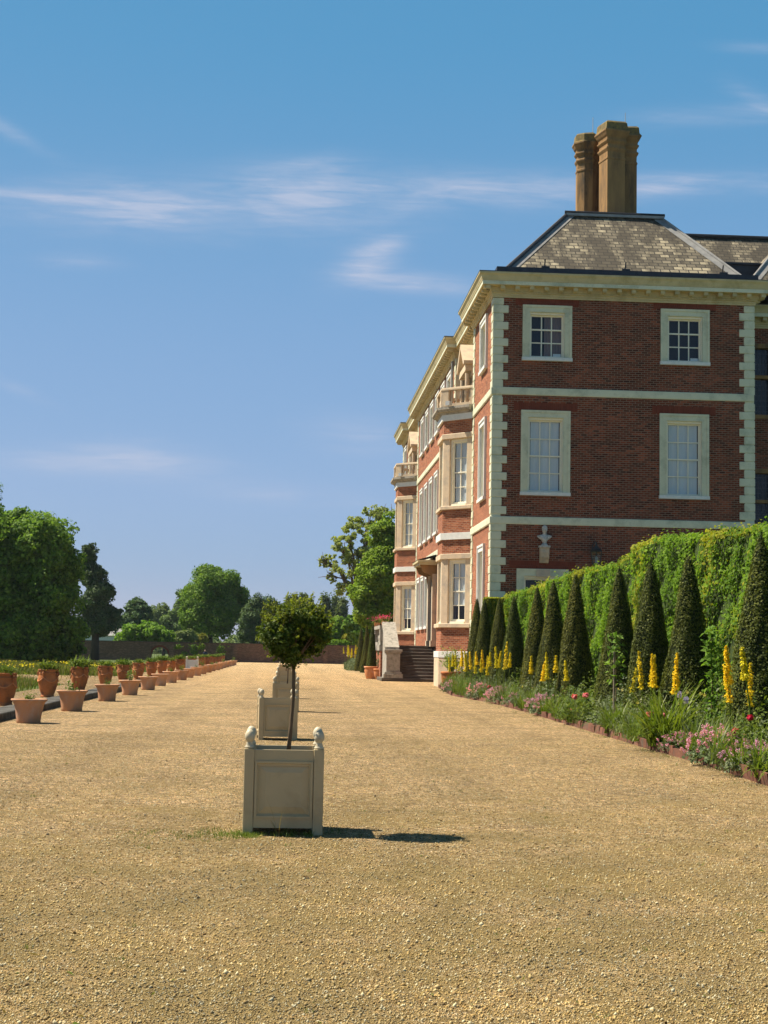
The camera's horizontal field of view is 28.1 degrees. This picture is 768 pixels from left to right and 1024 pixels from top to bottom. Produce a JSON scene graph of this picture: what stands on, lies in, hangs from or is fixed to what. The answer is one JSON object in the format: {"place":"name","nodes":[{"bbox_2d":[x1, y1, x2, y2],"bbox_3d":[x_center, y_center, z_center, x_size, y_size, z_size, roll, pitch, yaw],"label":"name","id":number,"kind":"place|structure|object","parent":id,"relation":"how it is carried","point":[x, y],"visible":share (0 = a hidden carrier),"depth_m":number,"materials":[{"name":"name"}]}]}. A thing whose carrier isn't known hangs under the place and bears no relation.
{"place":"outdoors","nodes":[
{"label":"outdoors","id":0,"kind":"place"},
{"bbox_2d":[17,675,116,683],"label":"side path","id":1,"kind":"structure","parent":0,"point":[62,679],"depth_m":68.17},
{"bbox_2d":[0,654,167,691],"bbox_3d":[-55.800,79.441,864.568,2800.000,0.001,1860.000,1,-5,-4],"label":"ground","id":2,"kind":"structure","parent":0,"point":[98,660],"depth_m":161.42,"materials":[{"name":"plant"}]},
{"bbox_2d":[0,503,91,663],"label":"maple tree","id":3,"kind":"object","parent":2,"relation":"on","point":[42,566],"visible":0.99,"depth_m":107.93,"materials":[{"name":"green plant"}]},
{"bbox_2d":[0,682,140,721],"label":"kerb","id":4,"kind":"structure","parent":2,"relation":"on","point":[7,712],"depth_m":34.44,"materials":[{"name":"stone"}]},
{"bbox_2d":[77,542,123,659],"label":"pine tree","id":5,"kind":"object","parent":2,"relation":"on","point":[101,616],"visible":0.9,"depth_m":162.34,"materials":[{"name":"green plant"}]},
{"bbox_2d":[116,596,153,628],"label":"oak tree","id":6,"kind":"object","parent":2,"relation":"on","point":[137,610],"visible":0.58,"depth_m":232.22,"materials":[{"name":"green plant"}]},
{"bbox_2d":[112,619,175,641],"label":"garden shrub","id":7,"kind":"object","parent":2,"relation":"on","point":[148,631],"visible":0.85,"depth_m":177.97,"materials":[{"name":"green plant"}]},
{"bbox_2d":[151,602,169,655],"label":"willow tree","id":8,"kind":"object","parent":2,"relation":"on","point":[160,610],"visible":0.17,"depth_m":285.64,"materials":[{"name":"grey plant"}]},
{"bbox_2d":[159,588,184,632],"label":"willow tree","id":9,"kind":"object","parent":2,"relation":"on","point":[170,621],"visible":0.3,"depth_m":258.10,"materials":[{"name":"green plant"}]},
{"bbox_2d":[174,628,197,641],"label":"garden shrub","id":10,"kind":"object","parent":2,"relation":"on","point":[190,635],"visible":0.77,"depth_m":181.92,"materials":[{"name":"green plant"}]},
{"bbox_2d":[177,563,250,642],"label":"chestnut tree","id":11,"kind":"object","parent":2,"relation":"on","point":[213,599],"visible":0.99,"depth_m":200.23,"materials":[{"name":"green plant"}]},
{"bbox_2d":[76,640,354,663],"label":"garden wall","id":12,"kind":"structure","parent":2,"relation":"on","point":[143,650],"depth_m":173.33,"materials":[{"name":"brick"}]},
{"bbox_2d":[152,632,315,653],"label":"woods","id":13,"kind":"object","parent":2,"relation":"on","point":[234,639],"visible":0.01,"depth_m":379.47,"materials":[{"name":"green plant"}]},
{"bbox_2d":[235,592,268,643],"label":"yew tree","id":14,"kind":"object","parent":2,"relation":"on","point":[249,621],"visible":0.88,"depth_m":193.97,"materials":[{"name":"green plant"}]},
{"bbox_2d":[320,591,333,628],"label":"poplar tree","id":15,"kind":"object","parent":2,"relation":"on","point":[326,601],"visible":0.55,"depth_m":335.13,"materials":[{"name":"green plant"}]},
{"bbox_2d":[328,615,344,639],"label":"garden shrub","id":16,"kind":"object","parent":2,"relation":"on","point":[338,631],"visible":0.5,"depth_m":182.79,"materials":[{"name":"green plant"}]},
{"bbox_2d":[333,596,349,619],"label":"poplar tree","id":17,"kind":"object","parent":2,"relation":"on","point":[342,609],"visible":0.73,"depth_m":328.80,"materials":[{"name":"green plant"}]},
{"bbox_2d":[316,504,395,657],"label":"walnut tree","id":18,"kind":"object","parent":2,"relation":"on","point":[349,559],"visible":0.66,"depth_m":151.79,"materials":[{"name":"green plant"}]},
{"bbox_2d":[345,511,394,628],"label":"lime tree","id":19,"kind":"object","parent":2,"relation":"on","point":[371,594],"visible":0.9,"depth_m":125.06,"materials":[{"name":"green plant"}]},
{"bbox_2d":[390,113,767,686],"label":"country house","id":20,"kind":"structure","parent":2,"relation":"on","point":[597,371],"depth_m":59.58,"materials":[{"name":"brick"}]},
{"bbox_2d":[390,462,417,645],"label":"bay window","id":21,"kind":"structure","parent":20,"relation":"in","point":[405,485],"depth_m":92.08,"materials":[{"name":"beige brick"}]},
{"bbox_2d":[407,432,417,473],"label":"balcony door","id":22,"kind":"structure","parent":20,"relation":"in","point":[412,447],"depth_m":93.51,"materials":[{"name":"stone"}]},
{"bbox_2d":[415,577,419,629],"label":"window","id":23,"kind":"structure","parent":20,"relation":"in","point":[418,579],"depth_m":89.29,"materials":[{"name":"white paint"}]},
{"bbox_2d":[418,487,423,546],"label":"window","id":24,"kind":"structure","parent":20,"relation":"in","point":[421,493],"depth_m":88.62,"materials":[{"name":"white paint"}]},
{"bbox_2d":[419,576,423,629],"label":"window","id":25,"kind":"structure","parent":20,"relation":"in","point":[421,618],"depth_m":86.71,"materials":[{"name":"white paint"}]},
{"bbox_2d":[419,416,424,457],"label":"window","id":26,"kind":"structure","parent":20,"relation":"in","point":[422,425],"depth_m":88.96,"materials":[{"name":"white paint"}]},
{"bbox_2d":[423,577,426,628],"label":"window","id":27,"kind":"structure","parent":20,"relation":"in","point":[425,581],"depth_m":84.18,"materials":[{"name":"white paint"}]},
{"bbox_2d":[413,555,436,646],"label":"door surround","id":28,"kind":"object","parent":20,"relation":"in","point":[426,568],"depth_m":78.55,"materials":[{"name":"stone"}]},
{"bbox_2d":[422,482,428,543],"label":"window","id":29,"kind":"structure","parent":20,"relation":"in","point":[425,508],"depth_m":85.72,"materials":[{"name":"white paint"}]},
{"bbox_2d":[424,408,429,450],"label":"window","id":30,"kind":"structure","parent":20,"relation":"in","point":[427,414],"depth_m":86.04,"materials":[{"name":"white paint"}]},
{"bbox_2d":[427,476,433,539],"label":"window","id":31,"kind":"structure","parent":20,"relation":"in","point":[431,481],"depth_m":82.82,"materials":[{"name":"white paint"}]},
{"bbox_2d":[429,399,434,444],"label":"window","id":32,"kind":"structure","parent":20,"relation":"in","point":[432,406],"depth_m":83.31,"materials":[{"name":"white paint"}]},
{"bbox_2d":[432,469,438,535],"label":"window","id":33,"kind":"structure","parent":20,"relation":"in","point":[436,475],"depth_m":80.00,"materials":[{"name":"white paint"}]},
{"bbox_2d":[432,385,472,686],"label":"bay window","id":34,"kind":"structure","parent":20,"relation":"in","point":[454,420],"depth_m":65.47,"materials":[{"name":"beige brick"}]},
{"bbox_2d":[456,345,473,401],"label":"balcony door","id":35,"kind":"structure","parent":20,"relation":"in","point":[465,360],"depth_m":66.89,"materials":[{"name":"stone"}]},
{"bbox_2d":[476,543,484,613],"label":"window","id":36,"kind":"structure","parent":20,"relation":"in","point":[480,565],"depth_m":61.65,"materials":[{"name":"white paint"}]},
{"bbox_2d":[476,416,486,503],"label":"window","id":37,"kind":"structure","parent":20,"relation":"in","point":[482,425],"depth_m":62.06,"materials":[{"name":"white paint"}]},
{"bbox_2d":[478,313,487,375],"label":"window","id":38,"kind":"structure","parent":20,"relation":"in","point":[483,342],"depth_m":62.38,"materials":[{"name":"white paint"}]},
{"bbox_2d":[509,560,575,590],"bbox_3d":[5.981,4.246,58.626,2.550,4.750,0.727,1,-5,-4],"label":"window","id":39,"kind":"structure","parent":20,"relation":"in","point":[526,569],"depth_m":58.53,"materials":[{"name":"paint"}]},
{"bbox_2d":[514,402,577,495],"bbox_3d":[6.178,-2.385,59.221,2.470,3.590,0.760,1,-5,-4],"label":"window","id":40,"kind":"structure","parent":20,"relation":"in","point":[545,427],"depth_m":59.06,"materials":[{"name":"paint"}]},
{"bbox_2d":[516,298,578,361],"bbox_3d":[6.291,-7.009,59.646,2.480,2.440,0.760,1,-5,-4],"label":"window","id":41,"kind":"structure","parent":20,"relation":"in","point":[547,323],"depth_m":59.48,"materials":[{"name":"paint"}]},
{"bbox_2d":[652,406,715,499],"bbox_3d":[11.566,-2.262,59.557,2.490,3.610,0.760,1,-5,-4],"label":"window","id":42,"kind":"structure","parent":20,"relation":"in","point":[678,425],"depth_m":59.41,"materials":[{"name":"paint"}]},
{"bbox_2d":[653,303,715,365],"bbox_3d":[11.679,-6.876,59.981,2.480,2.440,0.760,1,-5,-4],"label":"window","id":43,"kind":"structure","parent":20,"relation":"in","point":[684,328],"depth_m":59.80,"materials":[{"name":"paint"}]},
{"bbox_2d":[754,344,767,418],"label":"window","id":44,"kind":"structure","parent":20,"relation":"in","point":[761,350],"depth_m":64.50,"materials":[{"name":"glass"}]},
{"bbox_2d":[754,469,767,526],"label":"window","id":45,"kind":"structure","parent":20,"relation":"in","point":[761,475],"depth_m":64.09,"materials":[{"name":"glass"}]},
{"bbox_2d":[0,667,175,706],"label":"side path","id":46,"kind":"structure","parent":0,"point":[92,683],"depth_m":47.03,"materials":[{"name":"beige gravel"}]},
{"bbox_2d":[0,664,26,705],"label":"terracotta urn","id":47,"kind":"object","parent":46,"relation":"on","point":[8,682],"visible":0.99,"depth_m":32.48,"materials":[{"name":"ceramic"}]},
{"bbox_2d":[32,658,68,696],"bbox_3d":[-8.444,4.152,38.651,0.856,1.001,0.799,-1,-6,24],"label":"terracotta urn","id":48,"kind":"object","parent":46,"relation":"on","point":[48,673],"visible":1,"depth_m":38.44,"materials":[{"name":"ceramic"}]},
{"bbox_2d":[62,654,93,689],"bbox_3d":[-8.873,4.652,44.525,0.944,1.058,1.043,2,-5,-12],"label":"terracotta urn","id":49,"kind":"object","parent":46,"relation":"on","point":[79,670],"visible":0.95,"depth_m":44.39,"materials":[{"name":"ceramic"}]},
{"bbox_2d":[94,660,114,683],"bbox_3d":[-9.130,5.272,50.543,0.806,0.911,0.698,-1,-6,21],"label":"terracotta urn","id":50,"kind":"object","parent":46,"relation":"on","point":[105,670],"visible":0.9,"depth_m":50.41,"materials":[{"name":"ceramic"}]},
{"bbox_2d":[116,658,131,681],"bbox_3d":[-9.597,5.787,56.449,0.736,0.943,1.009,1,-5,4],"label":"terracotta urn","id":51,"kind":"object","parent":46,"relation":"on","point":[124,667],"visible":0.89,"depth_m":56.32,"materials":[{"name":"ceramic"}]},
{"bbox_2d":[131,659,145,679],"bbox_3d":[-9.941,6.334,62.247,0.666,0.897,0.625,5,-7,-39],"label":"terracotta urn","id":52,"kind":"object","parent":46,"relation":"on","point":[138,666],"visible":0.94,"depth_m":62.08,"materials":[{"name":"ceramic"}]},
{"bbox_2d":[145,657,158,675],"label":"terracotta urn","id":53,"kind":"object","parent":46,"relation":"on","point":[151,665],"visible":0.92,"depth_m":68.00,"materials":[{"name":"ceramic"}]},
{"bbox_2d":[156,655,173,673],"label":"terracotta urn","id":54,"kind":"object","parent":46,"relation":"on","point":[162,663],"visible":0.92,"depth_m":74.00,"materials":[{"name":"ceramic"}]},
{"bbox_2d":[0,662,767,1023],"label":"gravel path","id":55,"kind":"structure","parent":0,"point":[336,700],"depth_m":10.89,"materials":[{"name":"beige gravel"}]},
{"bbox_2d":[11,691,47,722],"bbox_3d":[-6.479,3.556,28.037,0.660,0.580,0.660,-4,-7,42],"label":"flared pot","id":56,"kind":"object","parent":55,"relation":"on","point":[28,709],"visible":1,"depth_m":27.82,"materials":[{"name":"ceramic"}]},
{"bbox_2d":[56,680,87,710],"bbox_3d":[-6.813,4.011,33.558,0.683,0.667,0.683,3,-6,-23],"label":"flared pot","id":57,"kind":"object","parent":55,"relation":"on","point":[71,699],"visible":1,"depth_m":33.34,"materials":[{"name":"ceramic"}]},
{"bbox_2d":[95,680,119,700],"bbox_3d":[-7.229,4.633,40.115,0.661,0.608,0.660,4,-6,-27],"label":"flared pot","id":58,"kind":"object","parent":55,"relation":"on","point":[106,691],"visible":1,"depth_m":39.90,"materials":[{"name":"ceramic"}]},
{"bbox_2d":[119,670,140,694],"bbox_3d":[-7.546,5.045,45.664,0.668,0.786,0.668,-4,-7,44],"label":"flared pot","id":59,"kind":"object","parent":55,"relation":"on","point":[130,686],"visible":1,"depth_m":45.45,"materials":[{"name":"ceramic"}]},
{"bbox_2d":[138,675,157,689],"bbox_3d":[-7.919,5.710,51.588,0.677,0.527,0.677,3,-6,-22],"label":"flared pot","id":60,"kind":"object","parent":55,"relation":"on","point":[148,682],"visible":0.98,"depth_m":51.37,"materials":[{"name":"ceramic"}]},
{"bbox_2d":[256,688,297,739],"bbox_3d":[-1.700,3.208,24.412,0.612,0.794,0.611,2,-5,-8],"label":"planter box","id":61,"kind":"object","parent":55,"relation":"on","point":[273,716],"visible":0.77,"depth_m":24.12,"materials":[{"name":"beige paint"}]},
{"bbox_2d":[272,663,298,710],"bbox_3d":[-2.256,3.709,35.681,0.677,1.828,0.702,1,-5,-3],"label":"planter box","id":62,"kind":"object","parent":55,"relation":"on","point":[281,690],"visible":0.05,"depth_m":35.36,"materials":[{"name":"beige paint"}]},
{"bbox_2d":[242,591,334,835],"bbox_3d":[-0.741,1.556,12.094,0.682,1.877,0.643,1,-5,-4],"label":"potted tree","id":63,"kind":"object","parent":55,"relation":"on","point":[288,779],"visible":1,"depth_m":11.76,"materials":[{"name":"beige paint"}]},
{"bbox_2d":[341,614,370,646],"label":"garden shrub","id":64,"kind":"object","parent":55,"relation":"on","point":[351,628],"visible":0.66,"depth_m":139.28,"materials":[{"name":"green plant"}]},
{"bbox_2d":[354,629,363,670],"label":"yew cone","id":65,"kind":"object","parent":55,"relation":"on","point":[359,654],"visible":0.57,"depth_m":111.45,"materials":[{"name":"green plant"}]},
{"bbox_2d":[360,625,369,672],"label":"yew cone","id":66,"kind":"object","parent":55,"relation":"on","point":[364,651],"visible":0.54,"depth_m":103.52,"materials":[{"name":"green plant"}]},
{"bbox_2d":[364,625,377,678],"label":"terracotta pot","id":67,"kind":"object","parent":55,"relation":"on","point":[370,667],"visible":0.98,"depth_m":81.20,"materials":[{"name":"ceramic"}]},
{"bbox_2d":[14,702,765,1017],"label":"grass tufts","id":68,"kind":"object","parent":55,"relation":"on","point":[253,834],"visible":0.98,"depth_m":11.63,"materials":[{"name":"plant"}]},
{"bbox_2d":[374,622,434,681],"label":"stone staircase","id":69,"kind":"structure","parent":55,"relation":"on","point":[403,663],"depth_m":76.93,"materials":[{"name":"grey stone"}]},
{"bbox_2d":[439,645,466,681],"bbox_3d":[2.713,6.281,62.387,1.296,1.760,1.127,-2,-6,29],"label":"terracotta pot","id":70,"kind":"object","parent":55,"relation":"on","point":[445,673],"visible":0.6,"depth_m":62.25,"materials":[{"name":"ceramic"}]},
{"bbox_2d":[438,684,767,785],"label":"bed edging","id":71,"kind":"object","parent":55,"relation":"on","point":[642,742],"visible":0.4,"depth_m":24.25,"materials":[{"name":"brick"}]},
{"bbox_2d":[482,516,767,719],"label":"hedge","id":72,"kind":"object","parent":55,"relation":"on","point":[722,560],"visible":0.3,"depth_m":32.50,"materials":[{"name":"green plant"}]},
{"bbox_2d":[0,0,767,642],"label":"sky","id":73,"kind":"structure","parent":0,"point":[240,240],"materials":[{"name":"blue"}]},
{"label":"flower bed","id":74,"kind":"structure","parent":0,"visible":0},
{"bbox_2d":[463,599,480,683],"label":"yew cone","id":75,"kind":"object","parent":74,"relation":"on","point":[472,638],"visible":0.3,"depth_m":56.21,"materials":[{"name":"green plant"}]},
{"bbox_2d":[470,599,491,683],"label":"yew cone","id":76,"kind":"object","parent":74,"relation":"on","point":[483,640],"visible":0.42,"depth_m":53.97,"materials":[{"name":"green plant"}]},
{"bbox_2d":[484,599,505,684],"bbox_3d":[3.784,4.437,50.385,1.066,3.248,1.036,-2,-6,32],"label":"yew cone","id":77,"kind":"object","parent":74,"relation":"on","point":[498,631],"visible":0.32,"depth_m":50.20,"materials":[{"name":"green plant"}]},
{"bbox_2d":[498,597,524,688],"bbox_3d":[4.012,4.184,47.164,1.121,3.173,1.133,1,-5,5],"label":"yew cone","id":78,"kind":"object","parent":74,"relation":"on","point":[513,637],"visible":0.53,"depth_m":46.96,"materials":[{"name":"green plant"}]},
{"bbox_2d":[517,586,544,695],"bbox_3d":[4.273,3.719,42.763,1.169,3.314,1.164,3,-6,-22],"label":"yew cone","id":79,"kind":"object","parent":74,"relation":"on","point":[536,620],"visible":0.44,"depth_m":42.63,"materials":[{"name":"green plant"}]},
{"bbox_2d":[523,692,552,713],"bbox_3d":[3.737,4.464,35.795,1.003,0.528,0.991,0,-5,13],"label":"thrift","id":80,"kind":"object","parent":74,"relation":"on","point":[532,709],"visible":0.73,"depth_m":35.66,"materials":[{"name":"pink plant"}]},
{"bbox_2d":[533,580,563,695],"bbox_3d":[4.406,3.456,40.184,1.151,3.367,1.119,-3,-7,41],"label":"yew cone","id":81,"kind":"object","parent":74,"relation":"on","point":[550,642],"visible":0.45,"depth_m":40.03,"materials":[{"name":"green plant"}]},
{"bbox_2d":[553,574,595,706],"bbox_3d":[4.588,3.180,37.146,1.156,3.370,1.169,0,-5,14],"label":"yew cone","id":82,"kind":"object","parent":74,"relation":"on","point":[575,652],"visible":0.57,"depth_m":36.89,"materials":[{"name":"green plant"}]},
{"bbox_2d":[573,693,596,722],"bbox_3d":[3.890,3.822,29.776,0.516,0.661,0.485,1,-5,-4],"label":"peony","id":83,"kind":"object","parent":74,"relation":"on","point":[585,702],"visible":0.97,"depth_m":29.73,"materials":[{"name":"green plant"}]},
{"bbox_2d":[439,664,767,775],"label":"ground cover","id":84,"kind":"object","parent":74,"relation":"on","point":[551,708],"visible":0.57,"depth_m":25.27,"materials":[{"name":"green plant"}]},
{"bbox_2d":[593,566,633,719],"bbox_3d":[4.929,2.785,32.303,1.193,3.294,1.188,2,-5,-13],"label":"yew cone","id":85,"kind":"object","parent":74,"relation":"on","point":[619,619],"visible":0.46,"depth_m":32.08,"materials":[{"name":"green plant"}]},
{"bbox_2d":[581,696,645,732],"bbox_3d":[4.190,3.592,27.177,1.403,0.660,1.499,0,-5,10],"label":"daylily","id":86,"kind":"object","parent":74,"relation":"on","point":[606,726],"visible":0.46,"depth_m":27.00,"materials":[{"name":"green plant"}]},
{"bbox_2d":[604,631,627,713],"bbox_3d":[4.333,3.146,28.777,0.449,1.842,0.445,1,-5,-4],"label":"sapling","id":87,"kind":"object","parent":74,"relation":"on","point":[613,651],"visible":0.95,"depth_m":28.77,"materials":[{"name":"green plant"}]},
{"bbox_2d":[622,561,668,712],"bbox_3d":[5.144,2.553,29.511,1.178,3.248,1.211,5,-7,-39],"label":"yew cone","id":88,"kind":"object","parent":74,"relation":"on","point":[650,634],"visible":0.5,"depth_m":29.28,"materials":[{"name":"green plant"}]},
{"bbox_2d":[604,679,710,746],"bbox_3d":[4.385,3.020,23.331,2.331,1.117,2.180,1,-5,-4],"label":"daylily","id":89,"kind":"object","parent":74,"relation":"on","point":[666,721],"visible":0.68,"depth_m":23.18,"materials":[{"name":"green plant"}]},
{"bbox_2d":[649,653,669,719],"bbox_3d":[4.612,3.080,25.785,0.936,1.421,0.910,1,-5,0],"label":"foxtail lily","id":90,"kind":"object","parent":74,"relation":"on","point":[653,673],"visible":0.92,"depth_m":25.85,"materials":[{"name":"yellow plant"}]},
{"bbox_2d":[656,730,688,751],"bbox_3d":[4.274,3.345,22.455,0.594,0.316,0.602,-1,-5,18],"label":"thrift","id":91,"kind":"object","parent":74,"relation":"on","point":[669,740],"visible":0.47,"depth_m":22.35,"materials":[{"name":"pink plant"}]},
{"bbox_2d":[670,653,679,713],"bbox_3d":[4.561,2.936,24.298,0.994,1.433,0.875,1,-5,1],"label":"foxtail lily","id":92,"kind":"object","parent":74,"relation":"on","point":[676,679],"visible":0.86,"depth_m":24.29,"materials":[{"name":"yellow plant"}]},
{"bbox_2d":[659,556,721,724],"bbox_3d":[5.332,2.336,26.678,1.180,3.173,1.193,-1,-6,23],"label":"yew cone","id":93,"kind":"object","parent":74,"relation":"on","point":[687,631],"visible":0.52,"depth_m":26.48,"materials":[{"name":"green plant"}]},
{"bbox_2d":[699,625,724,718],"bbox_3d":[4.949,2.636,23.213,0.401,1.867,0.426,1,-5,-4],"label":"sapling","id":94,"kind":"object","parent":74,"relation":"on","point":[709,659],"visible":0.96,"depth_m":23.23,"materials":[{"name":"green plant"}]},
{"bbox_2d":[679,723,751,763],"bbox_3d":[4.389,3.034,20.121,0.954,0.536,0.960,-3,-7,39],"label":"thrift","id":95,"kind":"object","parent":74,"relation":"on","point":[696,755],"visible":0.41,"depth_m":20.06,"materials":[{"name":"pink plant"}]},
{"bbox_2d":[717,665,737,737],"bbox_3d":[4.750,2.719,20.886,0.775,1.253,0.802,-2,-6,27],"label":"foxtail lily","id":96,"kind":"object","parent":74,"relation":"on","point":[726,678],"visible":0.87,"depth_m":21.03,"materials":[{"name":"yellow plant"}]},
{"bbox_2d":[693,739,762,766],"bbox_3d":[4.430,2.986,19.073,1.172,0.390,1.046,1,-5,-4],"label":"thrift","id":97,"kind":"object","parent":74,"relation":"on","point":[725,753],"visible":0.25,"depth_m":19.08,"materials":[{"name":"pink plant"}]},
{"bbox_2d":[715,645,754,734],"bbox_3d":[4.804,2.639,21.535,0.872,1.533,0.776,2,-5,-8],"label":"foxtail lily","id":98,"kind":"object","parent":74,"relation":"on","point":[727,659],"visible":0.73,"depth_m":21.36,"materials":[{"name":"yellow plant"}]},
{"bbox_2d":[714,738,766,773],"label":"thrift","id":99,"kind":"object","parent":74,"relation":"on","point":[727,765],"visible":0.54,"depth_m":18.47,"materials":[{"name":"pink plant"}]},
{"bbox_2d":[722,731,767,780],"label":"daylily","id":100,"kind":"object","parent":74,"relation":"on","point":[760,767],"visible":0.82,"depth_m":17.49,"materials":[{"name":"green plant"}]},
{"bbox_2d":[723,535,767,739],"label":"yew cone","id":101,"kind":"object","parent":74,"relation":"on","point":[751,637],"visible":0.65,"depth_m":22.40,"materials":[{"name":"green plant"}]},
{"bbox_2d":[729,647,767,744],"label":"foxtail lily","id":102,"kind":"object","parent":74,"relation":"on","point":[744,674],"visible":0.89,"depth_m":20.49,"materials":[{"name":"yellow plant"}]},
{"bbox_2d":[730,715,767,750],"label":"peony","id":103,"kind":"object","parent":74,"relation":"on","point":[749,718],"visible":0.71,"depth_m":19.33,"materials":[{"name":"green plant"}]},
{"bbox_2d":[743,662,767,740],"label":"foxtail lily","id":104,"kind":"object","parent":74,"relation":"on","point":[750,682],"visible":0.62,"depth_m":20.96,"materials":[{"name":"yellow plant"}]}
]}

